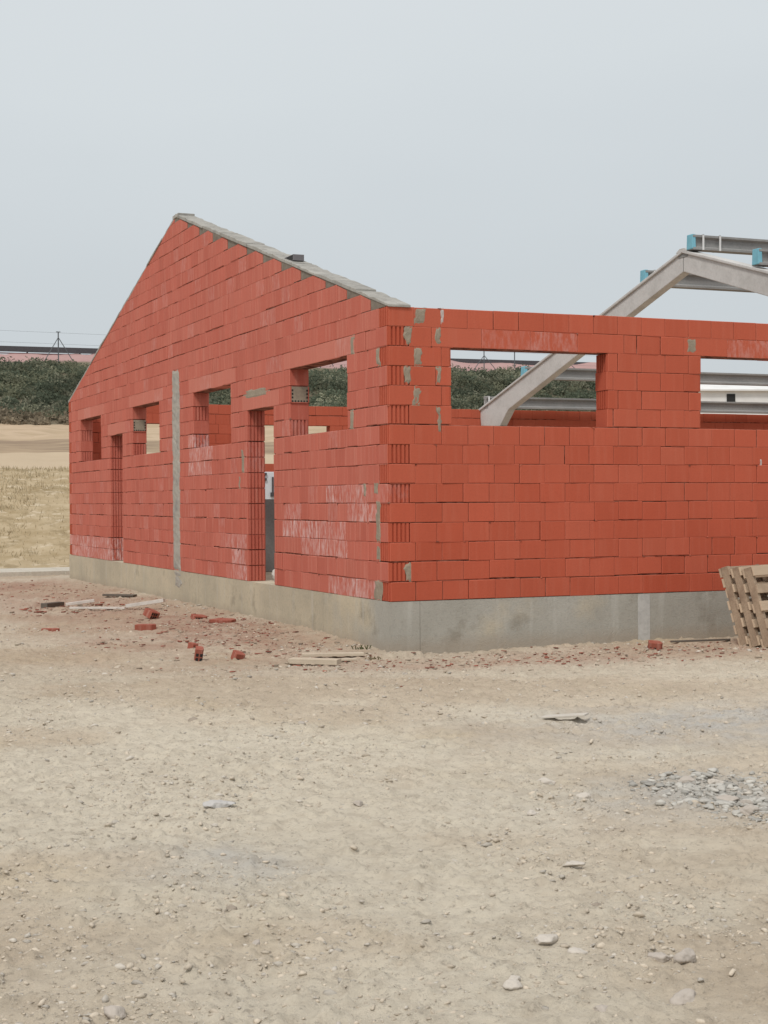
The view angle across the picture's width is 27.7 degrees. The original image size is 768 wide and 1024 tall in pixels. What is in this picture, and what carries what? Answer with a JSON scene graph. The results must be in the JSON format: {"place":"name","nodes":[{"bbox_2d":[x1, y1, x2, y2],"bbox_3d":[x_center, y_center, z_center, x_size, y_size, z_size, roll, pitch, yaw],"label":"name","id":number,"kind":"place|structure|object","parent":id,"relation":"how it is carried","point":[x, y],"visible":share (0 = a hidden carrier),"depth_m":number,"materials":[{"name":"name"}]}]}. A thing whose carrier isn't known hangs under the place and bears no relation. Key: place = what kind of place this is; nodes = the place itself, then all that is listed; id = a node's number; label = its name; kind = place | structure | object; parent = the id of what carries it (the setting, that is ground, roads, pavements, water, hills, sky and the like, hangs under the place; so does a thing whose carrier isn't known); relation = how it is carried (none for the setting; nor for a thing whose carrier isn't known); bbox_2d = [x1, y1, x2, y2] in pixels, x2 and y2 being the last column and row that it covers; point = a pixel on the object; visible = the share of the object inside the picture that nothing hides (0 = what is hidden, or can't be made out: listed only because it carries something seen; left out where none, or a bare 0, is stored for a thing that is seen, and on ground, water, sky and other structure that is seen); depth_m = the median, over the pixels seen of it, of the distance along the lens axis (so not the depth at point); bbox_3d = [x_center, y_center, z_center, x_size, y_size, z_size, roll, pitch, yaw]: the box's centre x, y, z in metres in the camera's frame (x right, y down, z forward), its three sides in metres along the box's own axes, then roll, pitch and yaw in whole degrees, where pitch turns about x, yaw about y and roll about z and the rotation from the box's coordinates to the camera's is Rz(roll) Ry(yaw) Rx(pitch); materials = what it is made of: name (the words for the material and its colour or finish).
{"place":"outdoors","nodes":[
{"label":"outdoors","id":0,"kind":"place"},
{"bbox_2d":[0,567,69,576],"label":"path","id":1,"kind":"structure","parent":0,"point":[10,572],"depth_m":32.97,"materials":[{"name":"concrete"}]},
{"bbox_2d":[264,472,273,498],"bbox_3d":[-2.296,0.035,30.383,0.950,1.630,0.440,-1,0,-23],"label":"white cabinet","id":2,"kind":"object","parent":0,"point":[269,485],"visible":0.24,"depth_m":30.21,"materials":[{"name":"metal"}]},
{"bbox_2d":[0,353,767,1023],"bbox_3d":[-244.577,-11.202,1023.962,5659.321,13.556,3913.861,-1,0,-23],"label":"ground","id":3,"kind":"structure","parent":0,"point":[424,807],"depth_m":7.50,"materials":[{"name":"beige soil"}]},
{"bbox_2d":[0,464,68,565],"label":"dry grass","id":4,"kind":"structure","parent":3,"relation":"on","point":[36,468],"depth_m":44.39,"materials":[{"name":"beige plant"}]},
{"bbox_2d":[41,628,59,631],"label":"brick fragment","id":5,"kind":"object","parent":3,"relation":"on","point":[52,629],"visible":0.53,"depth_m":18.57,"materials":[{"name":"brick"}]},
{"bbox_2d":[41,602,63,607],"bbox_3d":[-4.833,1.355,22.707,0.120,0.070,0.390,0,0,28],"label":"slab scrap","id":6,"kind":"object","parent":3,"relation":"on","point":[53,604],"visible":0.88,"depth_m":22.63,"materials":[{"name":"grey concrete"}]},
{"bbox_2d":[66,599,94,605],"bbox_3d":[-4.408,1.312,22.585,0.412,0.040,0.090,-7,1,-9],"label":"plastic strip","id":7,"kind":"object","parent":3,"relation":"on","point":[80,602],"visible":1,"depth_m":22.54,"materials":[{"name":"white plastic"}]},
{"bbox_2d":[69,607,125,608],"bbox_3d":[-4.050,1.357,22.010,0.806,0.030,0.060,0,0,7],"label":"plastic strip","id":8,"kind":"object","parent":3,"relation":"on","point":[97,607],"visible":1,"depth_m":21.98,"materials":[{"name":"white plastic"}]},
{"bbox_2d":[103,1005,126,1019],"bbox_3d":[-0.796,1.490,4.616,0.070,0.060,0.102,0,0,5],"label":"rock","id":9,"kind":"object","parent":3,"relation":"on","point":[111,1012],"visible":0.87,"depth_m":4.59,"materials":[{"name":"stone"}]},
{"bbox_2d":[102,594,136,596],"bbox_3d":[-4.173,1.312,24.578,0.566,0.030,0.120,0,0,22],"label":"board scrap","id":10,"kind":"object","parent":3,"relation":"on","point":[130,595],"visible":1,"depth_m":24.51,"materials":[{"name":"wood"}]},
{"bbox_2d":[125,598,164,607],"bbox_3d":[-3.376,1.290,22.026,0.602,0.050,0.070,-9,-2,19],"label":"plastic strip","id":11,"kind":"object","parent":3,"relation":"on","point":[145,603],"visible":1,"depth_m":21.99,"materials":[{"name":"white plastic"}]},
{"bbox_2d":[135,624,155,630],"bbox_3d":[-2.840,1.375,18.554,0.250,0.075,0.160,0,0,-6],"label":"brick fragment","id":12,"kind":"object","parent":3,"relation":"on","point":[140,627],"visible":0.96,"depth_m":18.48,"materials":[{"name":"brick"}]},
{"bbox_2d":[143,608,159,618],"bbox_3d":[-3.038,1.336,20.376,0.152,0.100,0.191,27,4,34],"label":"brick fragment","id":13,"kind":"object","parent":3,"relation":"on","point":[149,613],"visible":0.91,"depth_m":20.31,"materials":[{"name":"brick"}]},
{"bbox_2d":[187,642,197,648],"bbox_3d":[-2.003,1.409,16.318,0.102,0.070,0.093,15,4,39],"label":"brick fragment","id":14,"kind":"object","parent":3,"relation":"on","point":[192,645],"visible":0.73,"depth_m":16.29,"materials":[{"name":"brick"}]},
{"bbox_2d":[194,646,203,660],"bbox_3d":[-1.811,1.388,15.224,0.080,0.130,0.122,7,13,-11],"label":"brick fragment","id":15,"kind":"object","parent":3,"relation":"on","point":[198,654],"visible":0.97,"depth_m":15.17,"materials":[{"name":"brick"}]},
{"bbox_2d":[191,614,206,618],"bbox_3d":[-2.381,1.362,20.072,0.192,0.060,0.142,6,8,-34],"label":"brick fragment","id":16,"kind":"object","parent":3,"relation":"on","point":[197,616],"visible":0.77,"depth_m":20.02,"materials":[{"name":"brick"}]},
{"bbox_2d":[202,799,235,808],"bbox_3d":[-0.821,1.460,7.764,0.181,0.054,0.094,-1,1,-33],"label":"cement lump","id":17,"kind":"object","parent":3,"relation":"on","point":[214,804],"visible":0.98,"depth_m":7.73,"materials":[{"name":"concrete"}]},
{"bbox_2d":[209,618,235,623],"bbox_3d":[-2.000,1.357,19.448,0.298,0.040,0.220,1,4,29],"label":"brick fragment","id":18,"kind":"object","parent":3,"relation":"on","point":[224,620],"visible":1,"depth_m":19.40,"materials":[{"name":"brick"}]},
{"bbox_2d":[226,905,236,910],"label":"rock","id":19,"kind":"object","parent":3,"relation":"on","point":[231,907],"visible":0.72,"depth_m":5.75,"materials":[{"name":"stone"}]},
{"bbox_2d":[231,650,244,659],"bbox_3d":[-1.448,1.429,15.401,0.120,0.090,0.122,12,12,-39],"label":"brick fragment","id":20,"kind":"object","parent":3,"relation":"on","point":[237,654],"visible":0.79,"depth_m":15.36,"materials":[{"name":"brick"}]},
{"bbox_2d":[252,939,259,944],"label":"rock","id":21,"kind":"object","parent":3,"relation":"on","point":[257,942],"visible":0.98,"depth_m":5.30,"materials":[{"name":"stone"}]},
{"bbox_2d":[0,404,576,424],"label":"dry scrub","id":22,"kind":"object","parent":3,"relation":"on","point":[37,418],"visible":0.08,"depth_m":95.68,"materials":[{"name":"green plant"}]},
{"bbox_2d":[3,330,583,369],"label":"wire fence","id":23,"kind":"object","parent":3,"relation":"on","point":[58,339],"visible":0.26,"depth_m":117.48,"materials":[{"name":"grey metal"}]},
{"bbox_2d":[0,346,587,364],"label":"guard rail","id":24,"kind":"object","parent":3,"relation":"on","point":[27,349],"visible":0.1,"depth_m":121.42,"materials":[{"name":"metal"}]},
{"bbox_2d":[0,356,597,418],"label":"scrub","id":25,"kind":"object","parent":3,"relation":"on","point":[43,382],"visible":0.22,"depth_m":110.11,"materials":[{"name":"green plant"}]},
{"bbox_2d":[288,657,340,664],"bbox_3d":[-0.659,1.416,14.782,0.490,0.050,0.140,0,0,17],"label":"timber board","id":26,"kind":"object","parent":3,"relation":"on","point":[317,661],"visible":1,"depth_m":14.72,"materials":[{"name":"beige wood"}]},
{"bbox_2d":[302,652,363,656],"bbox_3d":[-0.510,1.421,15.536,0.617,0.030,0.120,0,0,-6],"label":"timber board","id":27,"kind":"object","parent":3,"relation":"on","point":[326,654],"visible":1,"depth_m":15.48,"materials":[{"name":"beige wood"}]},
{"bbox_2d":[341,658,356,660],"bbox_3d":[-0.500,1.435,15.093,0.473,0.020,0.100,0,0,-17],"label":"timber board","id":28,"kind":"object","parent":3,"relation":"on","point":[348,659],"visible":0.45,"depth_m":15.10,"materials":[{"name":"beige wood"}]},
{"bbox_2d":[353,800,362,806],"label":"rock","id":29,"kind":"object","parent":3,"relation":"on","point":[359,803],"visible":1,"depth_m":7.80,"materials":[{"name":"stone"}]},
{"bbox_2d":[351,645,370,649],"bbox_3d":[-0.203,1.396,16.068,0.251,0.045,0.144,-1,0,-23],"label":"weed","id":30,"kind":"object","parent":3,"relation":"on","point":[362,647],"visible":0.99,"depth_m":16.07,"materials":[{"name":"green plant"}]},
{"bbox_2d":[0,575,765,717],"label":"brick rubble","id":31,"kind":"object","parent":3,"relation":"on","point":[409,660],"visible":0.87,"depth_m":16.44,"materials":[{"name":"red brick"}]},
{"bbox_2d":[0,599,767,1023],"bbox_3d":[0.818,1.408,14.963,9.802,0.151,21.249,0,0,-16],"label":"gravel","id":32,"kind":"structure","parent":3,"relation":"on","point":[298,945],"depth_m":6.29,"materials":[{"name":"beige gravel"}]},
{"bbox_2d":[68,213,767,653],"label":"unfinished building","id":33,"kind":"structure","parent":3,"relation":"on","point":[406,507],"depth_m":17.16,"materials":[{"name":"brick"}]},
{"bbox_2d":[285,254,303,261],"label":"clay block","id":34,"kind":"structure","parent":33,"relation":"on","point":[295,257],"depth_m":18.59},
{"bbox_2d":[478,248,767,425],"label":"portal frame","id":35,"kind":"object","parent":33,"relation":"on","point":[506,402],"visible":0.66,"depth_m":27.87,"materials":[{"name":"grey concrete"}]},
{"bbox_2d":[484,396,767,413],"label":"roof purlin","id":36,"kind":"object","parent":35,"relation":"on","point":[590,404],"visible":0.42,"depth_m":34.63,"materials":[{"name":"grey concrete"}]},
{"bbox_2d":[521,366,767,385],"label":"roof purlin","id":37,"kind":"object","parent":35,"relation":"on","point":[583,374],"visible":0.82,"depth_m":33.99,"materials":[{"name":"grey metal"}]},
{"bbox_2d":[640,270,754,292],"bbox_3d":[9.024,-4.247,29.808,9.492,0.284,0.216,-1,0,-23],"label":"roof purlin","id":38,"kind":"object","parent":35,"relation":"on","point":[692,281],"visible":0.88,"depth_m":28.39,"materials":[{"name":"grey concrete"}]},
{"bbox_2d":[687,234,767,254],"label":"roof purlin","id":39,"kind":"object","parent":35,"relation":"on","point":[719,244],"visible":1,"depth_m":26.63,"materials":[{"name":"grey metal"}]},
{"bbox_2d":[752,248,767,266],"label":"roof purlin","id":40,"kind":"object","parent":35,"relation":"on","point":[759,257],"visible":1,"depth_m":24.72,"materials":[{"name":"blue metal"}]},
{"bbox_2d":[502,979,522,989],"bbox_3d":[0.399,1.473,4.849,0.067,0.028,0.050,-1,0,-25],"label":"rock","id":41,"kind":"object","parent":3,"relation":"on","point":[512,984],"visible":1,"depth_m":4.84,"materials":[{"name":"stone"}]},
{"bbox_2d":[509,975,520,980],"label":"rock","id":42,"kind":"object","parent":3,"relation":"on","point":[515,977],"visible":0.49,"depth_m":4.92,"materials":[{"name":"stone"}]},
{"bbox_2d":[527,809,536,815],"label":"rock","id":43,"kind":"object","parent":3,"relation":"on","point":[530,812],"visible":1,"depth_m":7.58,"materials":[{"name":"stone"}]},
{"bbox_2d":[534,934,557,944],"bbox_3d":[0.553,1.481,5.371,0.079,0.050,0.109,0,0,26],"label":"rock","id":44,"kind":"object","parent":3,"relation":"on","point":[544,939],"visible":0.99,"depth_m":5.35,"materials":[{"name":"stone"}]},
{"bbox_2d":[538,777,555,783],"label":"rock","id":45,"kind":"object","parent":3,"relation":"on","point":[544,780],"visible":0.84,"depth_m":8.40,"materials":[{"name":"stone"}]},
{"bbox_2d":[541,713,588,718],"bbox_3d":[1.254,1.412,10.796,0.311,0.012,0.120,-6,-2,22],"label":"tile scrap","id":46,"kind":"object","parent":3,"relation":"on","point":[564,715],"visible":1,"depth_m":10.76,"materials":[{"name":"beige tile"}]},
{"bbox_2d":[563,860,584,866],"bbox_3d":[0.784,1.455,6.435,0.092,0.024,0.055,0,0,16],"label":"rock","id":47,"kind":"object","parent":3,"relation":"on","point":[572,863],"visible":1,"depth_m":6.42,"materials":[{"name":"stone"}]},
{"bbox_2d":[567,947,586,953],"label":"rock","id":48,"kind":"object","parent":3,"relation":"on","point":[575,950],"visible":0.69,"depth_m":5.22,"materials":[{"name":"stone"}]},
{"bbox_2d":[575,792,591,797],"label":"rock","id":49,"kind":"object","parent":3,"relation":"on","point":[584,795],"visible":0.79,"depth_m":7.99,"materials":[{"name":"stone"}]},
{"bbox_2d":[593,1004,607,1011],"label":"rock","id":50,"kind":"object","parent":3,"relation":"on","point":[601,1008],"visible":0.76,"depth_m":4.64,"materials":[{"name":"stone"}]},
{"bbox_2d":[648,640,662,649],"bbox_3d":[2.780,1.375,15.984,0.145,0.090,0.142,4,9,0],"label":"brick fragment","id":51,"kind":"object","parent":3,"relation":"on","point":[656,644],"visible":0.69,"depth_m":15.92,"materials":[{"name":"brick"}]},
{"bbox_2d":[647,952,671,962],"bbox_3d":[0.908,1.473,5.149,0.075,0.032,0.049,0,1,43],"label":"rock","id":52,"kind":"object","parent":3,"relation":"on","point":[662,957],"visible":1,"depth_m":5.13,"materials":[{"name":"stone"}]},
{"bbox_2d":[590,767,767,826],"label":"concrete rubble","id":53,"kind":"object","parent":3,"relation":"on","point":[686,788],"visible":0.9,"depth_m":8.03,"materials":[{"name":"concrete"}]},
{"bbox_2d":[716,795,739,800],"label":"rock","id":54,"kind":"object","parent":53,"relation":"on","point":[728,797],"visible":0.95,"depth_m":7.82,"materials":[{"name":"stone"}]},
{"bbox_2d":[740,799,752,804],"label":"rock","id":55,"kind":"object","parent":53,"relation":"on","point":[748,801],"visible":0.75,"depth_m":7.71,"materials":[{"name":"stone"}]},
{"bbox_2d":[739,804,759,815],"bbox_3d":[1.765,1.446,7.555,0.112,0.056,0.084,0,0,18],"label":"rock","id":56,"kind":"object","parent":53,"relation":"on","point":[749,810],"visible":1,"depth_m":7.52,"materials":[{"name":"stone"}]},
{"bbox_2d":[669,988,695,1004],"bbox_3d":[0.916,1.487,4.762,0.082,0.058,0.104,0,0,20],"label":"rock","id":57,"kind":"object","parent":3,"relation":"on","point":[683,996],"visible":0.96,"depth_m":4.74,"materials":[{"name":"stone"}]},
{"bbox_2d":[673,948,695,963],"bbox_3d":[0.989,1.459,5.118,0.057,0.051,0.093,0,1,38],"label":"rock","id":58,"kind":"object","parent":3,"relation":"on","point":[685,955],"visible":1,"depth_m":5.10,"materials":[{"name":"stone"}]},
{"bbox_2d":[677,776,694,782],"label":"rock","id":59,"kind":"object","parent":3,"relation":"on","point":[683,779],"visible":0.72,"depth_m":8.33,"materials":[{"name":"stone"}]},
{"bbox_2d":[670,638,730,642],"bbox_3d":[3.366,1.366,16.553,0.704,0.020,0.030,0,0,-17],"label":"stick","id":60,"kind":"object","parent":3,"relation":"on","point":[699,640],"visible":1,"depth_m":16.54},
{"bbox_2d":[707,778,723,783],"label":"rock","id":61,"kind":"object","parent":3,"relation":"on","point":[712,781],"visible":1,"depth_m":8.25,"materials":[{"name":"stone"}]},
{"bbox_2d":[698,384,767,414],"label":"white outbuilding","id":62,"kind":"structure","parent":3,"relation":"on","point":[731,393],"depth_m":85.57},
{"bbox_2d":[727,394,734,401],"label":"window","id":63,"kind":"structure","parent":62,"relation":"in","point":[730,397],"depth_m":85.49,"materials":[{"name":"black glass"}]},
{"bbox_2d":[718,564,767,645],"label":"pallet","id":64,"kind":"object","parent":3,"relation":"on","point":[733,603],"visible":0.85,"depth_m":16.19,"materials":[{"name":"brown wood"}]},
{"bbox_2d":[730,565,767,646],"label":"pallet","id":65,"kind":"object","parent":3,"relation":"on","point":[746,609],"visible":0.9,"depth_m":16.06,"materials":[{"name":"brown wood"}]},
{"bbox_2d":[742,565,767,648],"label":"pallet","id":66,"kind":"object","parent":3,"relation":"on","point":[751,574],"visible":1,"depth_m":15.98,"materials":[{"name":"brown wood"}]},
{"bbox_2d":[0,0,767,373],"label":"sky","id":67,"kind":"structure","parent":0,"point":[533,156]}
]}

